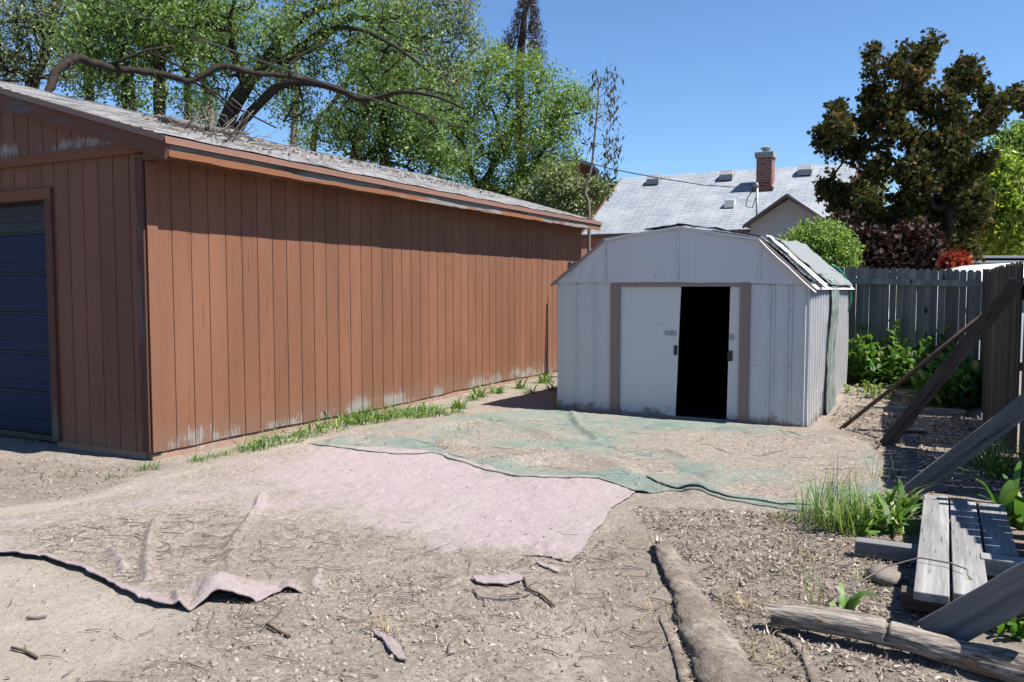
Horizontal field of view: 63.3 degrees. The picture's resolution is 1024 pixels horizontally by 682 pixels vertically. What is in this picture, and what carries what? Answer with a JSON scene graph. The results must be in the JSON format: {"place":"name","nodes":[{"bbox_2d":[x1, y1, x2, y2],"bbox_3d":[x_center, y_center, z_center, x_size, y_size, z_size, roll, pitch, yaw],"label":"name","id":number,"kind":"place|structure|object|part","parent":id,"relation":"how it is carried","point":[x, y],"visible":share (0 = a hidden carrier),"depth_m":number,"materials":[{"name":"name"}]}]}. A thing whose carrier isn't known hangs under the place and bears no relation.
{"place":"outdoors","nodes":[
{"label":"outdoors","id":0,"kind":"place"},
{"bbox_2d":[0,291,1023,681],"bbox_3d":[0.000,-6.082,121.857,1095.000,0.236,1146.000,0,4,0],"label":"ground","id":1,"kind":"structure","parent":0,"point":[134,649],"depth_m":4.14,"materials":[{"name":"soil"}]},
{"bbox_2d":[10,646,38,658],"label":"twig","id":2,"kind":"object","parent":1,"relation":"on","point":[26,651],"visible":1,"depth_m":3.42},
{"bbox_2d":[26,615,46,618],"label":"twig","id":3,"kind":"object","parent":1,"relation":"on","point":[34,617],"visible":1,"depth_m":3.76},
{"bbox_2d":[0,0,104,95],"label":"elm tree","id":4,"kind":"object","parent":1,"relation":"on","point":[34,76],"visible":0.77,"depth_m":18.43,"materials":[{"name":"green plant"}]},
{"bbox_2d":[31,0,134,102],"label":"elm tree","id":5,"kind":"object","parent":1,"relation":"on","point":[87,94],"visible":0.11,"depth_m":19.51,"materials":[{"name":"green plant"}]},
{"bbox_2d":[36,0,191,114],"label":"elm tree","id":6,"kind":"object","parent":1,"relation":"on","point":[116,46],"visible":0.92,"depth_m":15.03,"materials":[{"name":"green plant"}]},
{"bbox_2d":[102,467,130,479],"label":"grass tuft","id":7,"kind":"object","parent":1,"relation":"on","point":[114,475],"visible":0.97,"depth_m":6.60,"materials":[{"name":"green plant"}]},
{"bbox_2d":[135,456,161,471],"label":"grass tuft","id":8,"kind":"object","parent":1,"relation":"on","point":[147,467],"visible":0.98,"depth_m":6.92,"materials":[{"name":"green plant"}]},
{"bbox_2d":[108,0,225,114],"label":"elm tree","id":9,"kind":"object","parent":1,"relation":"on","point":[163,89],"visible":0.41,"depth_m":16.13,"materials":[{"name":"green plant"}]},
{"bbox_2d":[183,451,209,462],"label":"grass tuft","id":10,"kind":"object","parent":1,"relation":"on","point":[195,458],"visible":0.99,"depth_m":7.24,"materials":[{"name":"green plant"}]},
{"bbox_2d":[167,0,230,124],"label":"elm tree","id":11,"kind":"object","parent":1,"relation":"on","point":[189,89],"visible":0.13,"depth_m":20.61,"materials":[{"name":"green plant"}]},
{"bbox_2d":[179,0,254,125],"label":"elm tree","id":12,"kind":"object","parent":1,"relation":"on","point":[209,117],"visible":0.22,"depth_m":19.14,"materials":[{"name":"green plant"}]},
{"bbox_2d":[205,443,261,457],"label":"grass tuft","id":13,"kind":"object","parent":1,"relation":"on","point":[225,452],"visible":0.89,"depth_m":7.61,"materials":[{"name":"green plant"}]},
{"bbox_2d":[258,609,281,631],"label":"twig","id":14,"kind":"object","parent":1,"relation":"on","point":[268,621],"visible":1,"depth_m":3.75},
{"bbox_2d":[265,623,290,636],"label":"twig","id":15,"kind":"object","parent":1,"relation":"on","point":[277,629],"visible":1,"depth_m":3.62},
{"bbox_2d":[244,0,316,150],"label":"elm tree","id":16,"kind":"object","parent":1,"relation":"on","point":[293,137],"visible":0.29,"depth_m":21.62,"materials":[{"name":"green plant"}]},
{"bbox_2d":[0,81,601,460],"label":"brown barn","id":17,"kind":"structure","parent":1,"relation":"on","point":[166,291],"depth_m":8.22,"materials":[{"name":"paint"}]},
{"bbox_2d":[0,203,51,440],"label":"garage door","id":18,"kind":"structure","parent":17,"relation":"in","point":[25,393],"depth_m":8.20,"materials":[{"name":"blue paint"}]},
{"bbox_2d":[44,39,333,128],"bbox_3d":[-4.554,-3.971,12.226,4.106,1.683,1.056,-2,4,-26],"label":"broken limb","id":19,"kind":"object","parent":17,"relation":"on","point":[62,65],"visible":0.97,"depth_m":12.29,"materials":[{"name":"brown plant"}]},
{"bbox_2d":[154,98,297,149],"bbox_3d":[-3.446,-2.468,9.883,1.516,0.998,5.106,-2,4,-25],"label":"fallen branch","id":20,"kind":"object","parent":17,"relation":"on","point":[192,124],"visible":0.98,"depth_m":8.98,"materials":[{"name":"wood"}]},
{"bbox_2d":[141,113,499,196],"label":"roof litter","id":21,"kind":"object","parent":17,"relation":"on","point":[348,160],"visible":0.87,"depth_m":11.22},
{"bbox_2d":[153,0,472,152],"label":"elm tree","id":22,"kind":"object","parent":1,"relation":"on","point":[272,52],"visible":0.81,"depth_m":16.99,"materials":[{"name":"green plant"}]},
{"bbox_2d":[0,443,634,610],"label":"pink carpet","id":23,"kind":"object","parent":1,"relation":"on","point":[247,492],"visible":0.91,"depth_m":5.58,"materials":[{"name":"carpet"}]},
{"bbox_2d":[297,1,388,151],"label":"elm tree","id":24,"kind":"object","parent":1,"relation":"on","point":[318,119],"visible":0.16,"depth_m":22.55,"materials":[{"name":"green plant"}]},
{"bbox_2d":[226,400,463,451],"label":"weeds","id":25,"kind":"object","parent":1,"relation":"on","point":[361,418],"visible":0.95,"depth_m":9.37,"materials":[{"name":"green plant"}]},
{"bbox_2d":[372,629,406,660],"bbox_3d":[-0.509,1.269,3.488,0.050,0.021,0.355,-2,4,-29],"label":"carpet scrap","id":26,"kind":"object","parent":1,"relation":"on","point":[394,647],"visible":1,"depth_m":3.46,"materials":[{"name":"carpet"}]},
{"bbox_2d":[312,45,480,182],"bbox_3d":[-2.766,-3.395,19.758,4.055,7.348,2.066,0,4,0],"label":"elm tree","id":27,"kind":"object","parent":1,"relation":"on","point":[392,134],"visible":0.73,"depth_m":19.50,"materials":[{"name":"green plant"}]},
{"bbox_2d":[349,0,490,159],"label":"elm tree","id":28,"kind":"object","parent":1,"relation":"on","point":[464,26],"visible":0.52,"depth_m":21.39,"materials":[{"name":"green plant"}]},
{"bbox_2d":[447,630,460,652],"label":"twig","id":29,"kind":"object","parent":1,"relation":"on","point":[452,640],"visible":0.98,"depth_m":3.51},
{"bbox_2d":[447,394,471,408],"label":"weed","id":30,"kind":"object","parent":1,"relation":"on","point":[458,404],"visible":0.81,"depth_m":10.54,"materials":[{"name":"green plant"}]},
{"bbox_2d":[465,391,479,400],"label":"weed","id":31,"kind":"object","parent":1,"relation":"on","point":[473,398],"visible":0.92,"depth_m":11.33,"materials":[{"name":"green plant"}]},
{"bbox_2d":[1,423,964,681],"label":"soil crumbs","id":32,"kind":"object","parent":1,"relation":"on","point":[214,662],"visible":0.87,"depth_m":3.75,"materials":[{"name":"soil"}]},
{"bbox_2d":[469,385,497,397],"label":"weed","id":33,"kind":"object","parent":1,"relation":"on","point":[480,392],"visible":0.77,"depth_m":11.62,"materials":[{"name":"green plant"}]},
{"bbox_2d":[472,573,521,584],"bbox_3d":[-0.079,1.218,4.251,0.261,0.022,0.127,0,4,0],"label":"carpet scrap","id":34,"kind":"object","parent":1,"relation":"on","point":[507,579],"visible":1,"depth_m":4.25,"materials":[{"name":"carpet"}]},
{"bbox_2d":[484,379,515,393],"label":"weed","id":35,"kind":"object","parent":1,"relation":"on","point":[492,389],"visible":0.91,"depth_m":12.05,"materials":[{"name":"green plant"}]},
{"bbox_2d":[472,589,530,599],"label":"twig","id":36,"kind":"object","parent":1,"relation":"on","point":[492,598],"visible":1,"depth_m":4.01,"materials":[{"name":"wood"}]},
{"bbox_2d":[411,34,603,198],"bbox_3d":[-0.173,-4.351,23.890,5.681,8.738,2.891,0,4,0],"label":"elm tree","id":37,"kind":"object","parent":1,"relation":"on","point":[550,130],"visible":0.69,"depth_m":23.38,"materials":[{"name":"green plant"}]},
{"bbox_2d":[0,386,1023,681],"bbox_3d":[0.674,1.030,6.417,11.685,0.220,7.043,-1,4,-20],"label":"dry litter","id":38,"kind":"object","parent":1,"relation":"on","point":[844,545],"visible":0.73,"depth_m":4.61,"materials":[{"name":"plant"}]},
{"bbox_2d":[490,0,548,173],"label":"dead spruce","id":39,"kind":"object","parent":1,"relation":"on","point":[533,26],"visible":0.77,"depth_m":33.17,"materials":[{"name":"plant"}]},
{"bbox_2d":[507,377,534,388],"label":"weed","id":40,"kind":"object","parent":1,"relation":"on","point":[519,385],"visible":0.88,"depth_m":12.62,"materials":[{"name":"green plant"}]},
{"bbox_2d":[522,382,538,393],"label":"weed","id":41,"kind":"object","parent":1,"relation":"on","point":[530,390],"visible":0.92,"depth_m":12.05,"materials":[{"name":"green plant"}]},
{"bbox_2d":[523,577,554,606],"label":"twig","id":42,"kind":"object","parent":1,"relation":"on","point":[541,594],"visible":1,"depth_m":4.04,"materials":[{"name":"wood"}]},
{"bbox_2d":[529,369,556,384],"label":"weed","id":43,"kind":"object","parent":1,"relation":"on","point":[544,379],"visible":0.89,"depth_m":13.33,"materials":[{"name":"green plant"}]},
{"bbox_2d":[535,560,558,572],"bbox_3d":[0.188,1.212,4.467,0.200,0.019,0.049,3,5,43],"label":"carpet scrap","id":44,"kind":"object","parent":1,"relation":"on","point":[552,567],"visible":1,"depth_m":4.44,"materials":[{"name":"carpet"}]},
{"bbox_2d":[542,380,556,390],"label":"weed","id":45,"kind":"object","parent":1,"relation":"on","point":[551,386],"visible":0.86,"depth_m":12.46,"materials":[{"name":"green plant"}]},
{"bbox_2d":[550,393,564,408],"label":"grass tuft","id":46,"kind":"object","parent":1,"relation":"on","point":[555,406],"visible":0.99,"depth_m":10.44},
{"bbox_2d":[508,154,617,218],"bbox_3d":[1.343,-2.368,21.942,2.926,5.018,1.376,0,4,0],"label":"bush","id":47,"kind":"object","parent":1,"relation":"on","point":[556,184],"visible":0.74,"depth_m":21.62,"materials":[{"name":"green plant"}]},
{"bbox_2d":[581,249,586,257],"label":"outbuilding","id":48,"kind":"structure","parent":1,"relation":"on","point":[583,252],"depth_m":21.14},
{"bbox_2d":[359,480,832,681],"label":"straw","id":49,"kind":"object","parent":1,"relation":"on","point":[382,627],"visible":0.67,"depth_m":3.77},
{"bbox_2d":[309,410,883,512],"bbox_3d":[0.969,0.984,8.152,5.101,0.100,3.519,2,4,30],"label":"green carpet","id":50,"kind":"object","parent":1,"relation":"on","point":[679,451],"visible":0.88,"depth_m":8.03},
{"bbox_2d":[425,414,500,447],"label":"grass tuft","id":51,"kind":"object","parent":50,"relation":"on","point":[461,429],"visible":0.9,"depth_m":8.86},
{"bbox_2d":[647,468,813,504],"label":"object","id":52,"kind":"object","parent":50,"relation":"on","point":[767,485],"visible":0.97,"depth_m":6.35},
{"bbox_2d":[574,62,625,252],"bbox_3d":[2.075,-3.148,19.897,1.279,6.830,1.239,1,4,13],"label":"sapling","id":53,"kind":"object","parent":1,"relation":"on","point":[593,143],"visible":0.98,"depth_m":19.74,"materials":[{"name":"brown plant"}]},
{"bbox_2d":[659,615,691,681],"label":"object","id":54,"kind":"object","parent":1,"relation":"on","point":[679,659],"visible":0.99,"depth_m":3.40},
{"bbox_2d":[550,226,853,426],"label":"metal shed","id":55,"kind":"structure","parent":1,"relation":"on","point":[720,326],"depth_m":9.85,"materials":[{"name":"white metal"}]},
{"bbox_2d":[619,287,680,415],"bbox_3d":[1.601,0.107,9.930,0.844,1.530,0.031,2,4,29],"label":"sliding door","id":56,"kind":"structure","parent":55,"relation":"in","point":[644,342],"depth_m":9.91,"materials":[{"name":"white metal"}]},
{"bbox_2d":[644,223,818,282],"bbox_3d":[2.497,-1.016,9.542,1.927,0.702,0.404,2,4,29],"label":"tarp","id":57,"kind":"object","parent":55,"relation":"on","point":[800,268],"visible":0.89,"depth_m":9.31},
{"bbox_2d":[727,287,739,419],"bbox_3d":[2.612,0.144,9.372,0.352,1.515,0.031,2,4,29],"label":"sliding door","id":58,"kind":"structure","parent":55,"relation":"in","point":[733,353],"depth_m":9.43,"materials":[{"name":"white metal"}]},
{"bbox_2d":[776,238,852,285],"bbox_3d":[3.962,-1.020,10.779,0.650,0.609,2.050,2,4,29],"label":"roof mat","id":59,"kind":"object","parent":55,"relation":"on","point":[815,262],"visible":0.94,"depth_m":10.76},
{"bbox_2d":[819,273,838,414],"bbox_3d":[3.855,0.023,10.151,0.165,1.715,0.787,2,4,29],"label":"turf strip","id":60,"kind":"object","parent":55,"relation":"hanging from","point":[830,394],"visible":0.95,"depth_m":10.10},
{"bbox_2d":[831,264,851,308],"bbox_3d":[4.512,-0.745,11.388,0.425,0.620,0.049,-2,4,-29],"label":"garden hose","id":61,"kind":"object","parent":55,"relation":"attached to","point":[839,269],"visible":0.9,"depth_m":11.45,"materials":[{"name":"green"}]},
{"bbox_2d":[649,542,762,681],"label":"rolled carpet","id":62,"kind":"object","parent":1,"relation":"on","point":[714,649],"visible":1,"depth_m":3.50,"materials":[{"name":"carpet"}]},
{"bbox_2d":[581,146,860,242],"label":"house","id":63,"kind":"structure","parent":1,"relation":"on","point":[774,202],"depth_m":26.41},
{"bbox_2d":[103,0,753,188],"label":"power cable","id":64,"kind":"object","parent":63,"relation":"attached to","point":[120,6],"visible":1,"depth_m":13.33,"materials":[{"name":"black plastic"}]},
{"bbox_2d":[709,592,770,617],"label":"twig","id":65,"kind":"object","parent":1,"relation":"on","point":[738,607],"visible":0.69,"depth_m":3.89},
{"bbox_2d":[567,262,981,386],"bbox_3d":[3.670,-0.299,12.798,6.206,1.938,0.176,2,4,27],"label":"picket fence","id":66,"kind":"object","parent":1,"relation":"on","point":[876,305],"visible":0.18,"depth_m":11.80,"materials":[{"name":"grey wood"}]},
{"bbox_2d":[775,631,820,681],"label":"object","id":67,"kind":"object","parent":1,"relation":"on","point":[808,662],"visible":0.98,"depth_m":3.32,"materials":[{"name":"wood"}]},
{"bbox_2d":[778,214,864,272],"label":"bush","id":68,"kind":"object","parent":1,"relation":"on","point":[829,243],"visible":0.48,"depth_m":13.55,"materials":[{"name":"green plant"}]},
{"bbox_2d":[786,551,897,606],"bbox_3d":[1.593,1.155,4.152,0.675,0.194,0.662,0,4,0],"label":"grass tuft","id":69,"kind":"object","parent":1,"relation":"on","point":[813,575],"visible":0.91,"depth_m":4.10,"materials":[{"name":"plant"}]},
{"bbox_2d":[817,207,870,265],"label":"shrub","id":70,"kind":"object","parent":1,"relation":"on","point":[849,224],"visible":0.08,"depth_m":15.47,"materials":[{"name":"purple plant"}]},
{"bbox_2d":[767,445,933,536],"bbox_3d":[2.410,0.983,5.762,1.003,0.536,2.315,2,4,31],"label":"grass clump","id":71,"kind":"object","parent":1,"relation":"on","point":[830,500],"visible":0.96,"depth_m":5.27,"materials":[{"name":"plant"}]},
{"bbox_2d":[829,581,877,609],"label":"broadleaf weed","id":72,"kind":"object","parent":1,"relation":"on","point":[853,602],"visible":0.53,"depth_m":3.84,"materials":[{"name":"green plant"}]},
{"bbox_2d":[843,379,896,397],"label":"leafy plant","id":73,"kind":"object","parent":1,"relation":"on","point":[868,388],"visible":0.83,"depth_m":10.91,"materials":[{"name":"green plant"}]},
{"bbox_2d":[815,478,936,538],"bbox_3d":[2.398,1.052,5.323,0.578,0.324,1.036,3,5,40],"label":"broadleaf weed","id":74,"kind":"object","parent":1,"relation":"on","point":[899,516],"visible":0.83,"depth_m":5.18,"materials":[{"name":"green plant"}]},
{"bbox_2d":[856,223,910,275],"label":"shrub","id":75,"kind":"object","parent":1,"relation":"on","point":[880,255],"visible":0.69,"depth_m":15.43,"materials":[{"name":"purple plant"}]},
{"bbox_2d":[866,564,902,585],"bbox_3d":[1.923,1.212,4.279,0.177,0.106,0.185,0,4,0],"label":"stone","id":76,"kind":"object","parent":1,"relation":"on","point":[888,573],"visible":0.88,"depth_m":4.23,"materials":[{"name":"stone"}]},
{"bbox_2d":[857,428,925,433],"bbox_3d":[3.978,0.947,8.710,0.663,0.034,0.033,1,4,15],"label":"timber","id":77,"kind":"object","parent":1,"relation":"on","point":[907,431],"visible":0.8,"depth_m":8.72,"materials":[{"name":"wood"}]},
{"bbox_2d":[765,602,1023,681],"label":"log","id":78,"kind":"object","parent":1,"relation":"on","point":[1002,664],"visible":1,"depth_m":3.36,"materials":[{"name":"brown wood"}]},
{"bbox_2d":[847,319,958,387],"bbox_3d":[5.540,0.135,12.024,1.731,0.969,1.633,0,4,0],"label":"leafy plant","id":79,"kind":"object","parent":1,"relation":"on","point":[862,363],"visible":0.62,"depth_m":11.65,"materials":[{"name":"green plant"}]},
{"bbox_2d":[855,537,951,568],"bbox_3d":[2.420,1.170,4.412,1.102,0.089,0.094,2,4,27],"label":"timber","id":80,"kind":"object","parent":1,"relation":"on","point":[889,550],"visible":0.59,"depth_m":4.56,"materials":[{"name":"grey wood"}]},
{"bbox_2d":[978,502,1017,556],"bbox_3d":[2.743,1.067,4.704,0.144,0.042,1.100,2,4,27],"label":"walk plank","id":81,"kind":"object","parent":80,"relation":"on","point":[997,535],"visible":0.84,"depth_m":4.61,"materials":[{"name":"wood"}]},
{"bbox_2d":[839,313,981,428],"bbox_3d":[4.064,0.274,8.346,0.044,1.455,1.561,-3,5,-43],"label":"pole","id":82,"kind":"object","parent":1,"relation":"on","point":[963,330],"visible":0.71,"depth_m":8.37,"materials":[{"name":"wood"}]},
{"bbox_2d":[856,404,964,415],"bbox_3d":[4.830,0.848,10.097,1.195,0.092,0.093,1,3,27],"label":"bed timber","id":83,"kind":"object","parent":1,"relation":"on","point":[950,411],"visible":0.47,"depth_m":9.94,"materials":[{"name":"wood"}]},
{"bbox_2d":[806,27,1023,269],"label":"maple tree","id":84,"kind":"object","parent":1,"relation":"on","point":[960,208],"visible":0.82,"depth_m":16.45,"materials":[{"name":"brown plant"}]},
{"bbox_2d":[878,213,951,270],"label":"shrub","id":85,"kind":"object","parent":1,"relation":"on","point":[924,245],"visible":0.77,"depth_m":15.41,"materials":[{"name":"purple plant"}]},
{"bbox_2d":[855,262,1023,358],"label":"parked van","id":86,"kind":"object","parent":1,"relation":"on","point":[967,268],"visible":0.04,"depth_m":14.01,"materials":[{"name":"grey paint"}]},
{"bbox_3d":[8.947,-0.803,14.486,2.600,0.579,1.830,1,4,10],"label":"side window","id":87,"kind":"part","parent":86,"relation":"part of","materials":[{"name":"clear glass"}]},
{"bbox_2d":[903,344,981,408],"bbox_3d":[5.551,0.429,10.386,1.199,0.795,1.146,0,4,0],"label":"leafy plant","id":88,"kind":"object","parent":1,"relation":"on","point":[957,390],"visible":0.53,"depth_m":10.25,"materials":[{"name":"green plant"}]},
{"bbox_2d":[879,278,1023,444],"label":"brace board","id":89,"kind":"object","parent":1,"relation":"on","point":[966,344],"visible":0.89,"depth_m":7.66,"materials":[{"name":"wood"}]},
{"bbox_2d":[890,493,1014,520],"bbox_3d":[3.089,1.100,5.386,1.197,0.082,0.093,2,4,27],"label":"timber","id":90,"kind":"object","parent":1,"relation":"on","point":[920,500],"visible":0.06,"depth_m":5.49,"materials":[{"name":"wood"}]},
{"bbox_2d":[934,248,973,270],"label":"bush","id":91,"kind":"object","parent":1,"relation":"on","point":[953,259],"visible":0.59,"depth_m":15.03,"materials":[{"name":"red plant"}]},
{"bbox_2d":[900,585,1023,625],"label":"timber","id":92,"kind":"object","parent":1,"relation":"on","point":[907,601],"visible":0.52,"depth_m":3.81,"materials":[{"name":"wood"}]},
{"bbox_2d":[913,494,949,603],"bbox_3d":[2.303,1.077,4.528,0.145,0.043,1.980,2,4,27],"label":"walk plank","id":93,"kind":"object","parent":92,"relation":"on","point":[931,583],"visible":0.93,"depth_m":4.21,"materials":[{"name":"wood"}]},
{"bbox_2d":[825,557,966,602],"bbox_3d":[1.782,1.132,3.969,0.697,0.138,0.213,0,4,-7],"label":"twig","id":94,"kind":"object","parent":93,"relation":"on","point":[851,586],"visible":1,"depth_m":4.00,"materials":[{"name":"wood"}]},
{"bbox_2d":[950,499,986,600],"bbox_3d":[2.439,1.082,4.457,0.145,0.042,1.862,2,4,27],"label":"walk plank","id":95,"kind":"object","parent":92,"relation":"on","point":[966,546],"visible":0.83,"depth_m":4.29,"materials":[{"name":"wood"}]},
{"bbox_2d":[903,392,1023,495],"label":"brace board","id":96,"kind":"object","parent":1,"relation":"on","point":[986,434],"visible":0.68,"depth_m":5.71,"materials":[{"name":"grey wood"}]},
{"bbox_2d":[917,561,1023,640],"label":"brace board","id":97,"kind":"object","parent":1,"relation":"on","point":[996,601],"visible":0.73,"depth_m":3.28,"materials":[{"name":"grey wood"}]},
{"bbox_2d":[979,269,987,411],"bbox_3d":[5.986,-0.046,10.398,0.168,1.748,2.269,2,4,28],"label":"board fence","id":98,"kind":"object","parent":1,"relation":"on","point":[983,308],"visible":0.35,"depth_m":10.18,"materials":[{"name":"wood"}]},
{"bbox_2d":[946,420,1023,483],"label":"grass clump","id":99,"kind":"object","parent":1,"relation":"on","point":[1006,463],"visible":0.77,"depth_m":6.65,"materials":[{"name":"green plant"}]},
{"bbox_2d":[958,459,1023,529],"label":"broadleaf weed","id":100,"kind":"object","parent":1,"relation":"on","point":[1009,497],"visible":0.65,"depth_m":5.24,"materials":[{"name":"green plant"}]},
{"bbox_2d":[966,574,1023,638],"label":"broadleaf weed","id":101,"kind":"object","parent":1,"relation":"on","point":[1017,630],"visible":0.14,"depth_m":3.58,"materials":[{"name":"green plant"}]},
{"bbox_2d":[972,144,1023,255],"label":"yellow tree","id":102,"kind":"object","parent":1,"relation":"on","point":[1005,235],"visible":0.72,"depth_m":26.13,"materials":[{"name":"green plant"}]},
{"bbox_2d":[974,256,1023,264],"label":"carport roof","id":103,"kind":"structure","parent":1,"relation":"on","point":[1000,259],"depth_m":19.91,"materials":[{"name":"white metal"}]},
{"bbox_2d":[980,552,1023,575],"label":"timber","id":104,"kind":"object","parent":1,"relation":"on","point":[996,564],"visible":0.52,"depth_m":4.10,"materials":[{"name":"wood"}]},
{"bbox_2d":[982,261,1023,450],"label":"board fence","id":105,"kind":"object","parent":1,"relation":"on","point":[1002,362],"visible":0.7,"depth_m":8.31,"materials":[{"name":"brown wood"}]},
{"bbox_2d":[986,114,1023,255],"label":"green tree","id":106,"kind":"object","parent":1,"relation":"on","point":[1013,137],"visible":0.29,"depth_m":29.34,"materials":[{"name":"green plant"}]},
{"bbox_2d":[1019,324,1023,461],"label":"board fence","id":107,"kind":"object","parent":1,"relation":"on","point":[1021,435],"visible":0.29,"depth_m":7.34,"materials":[{"name":"wood"}]},
{"bbox_2d":[0,0,1023,290],"label":"sky","id":108,"kind":"structure","parent":0,"point":[708,85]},
{"bbox_2d":[543,160,617,248],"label":"tree","id":109,"kind":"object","parent":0,"point":[584,169],"depth_m":47.51,"materials":[{"name":"plant"}]},
{"bbox_2d":[864,178,891,289],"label":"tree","id":110,"kind":"object","parent":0,"point":[886,184],"visible":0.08,"depth_m":44.14,"materials":[{"name":"green plant"}]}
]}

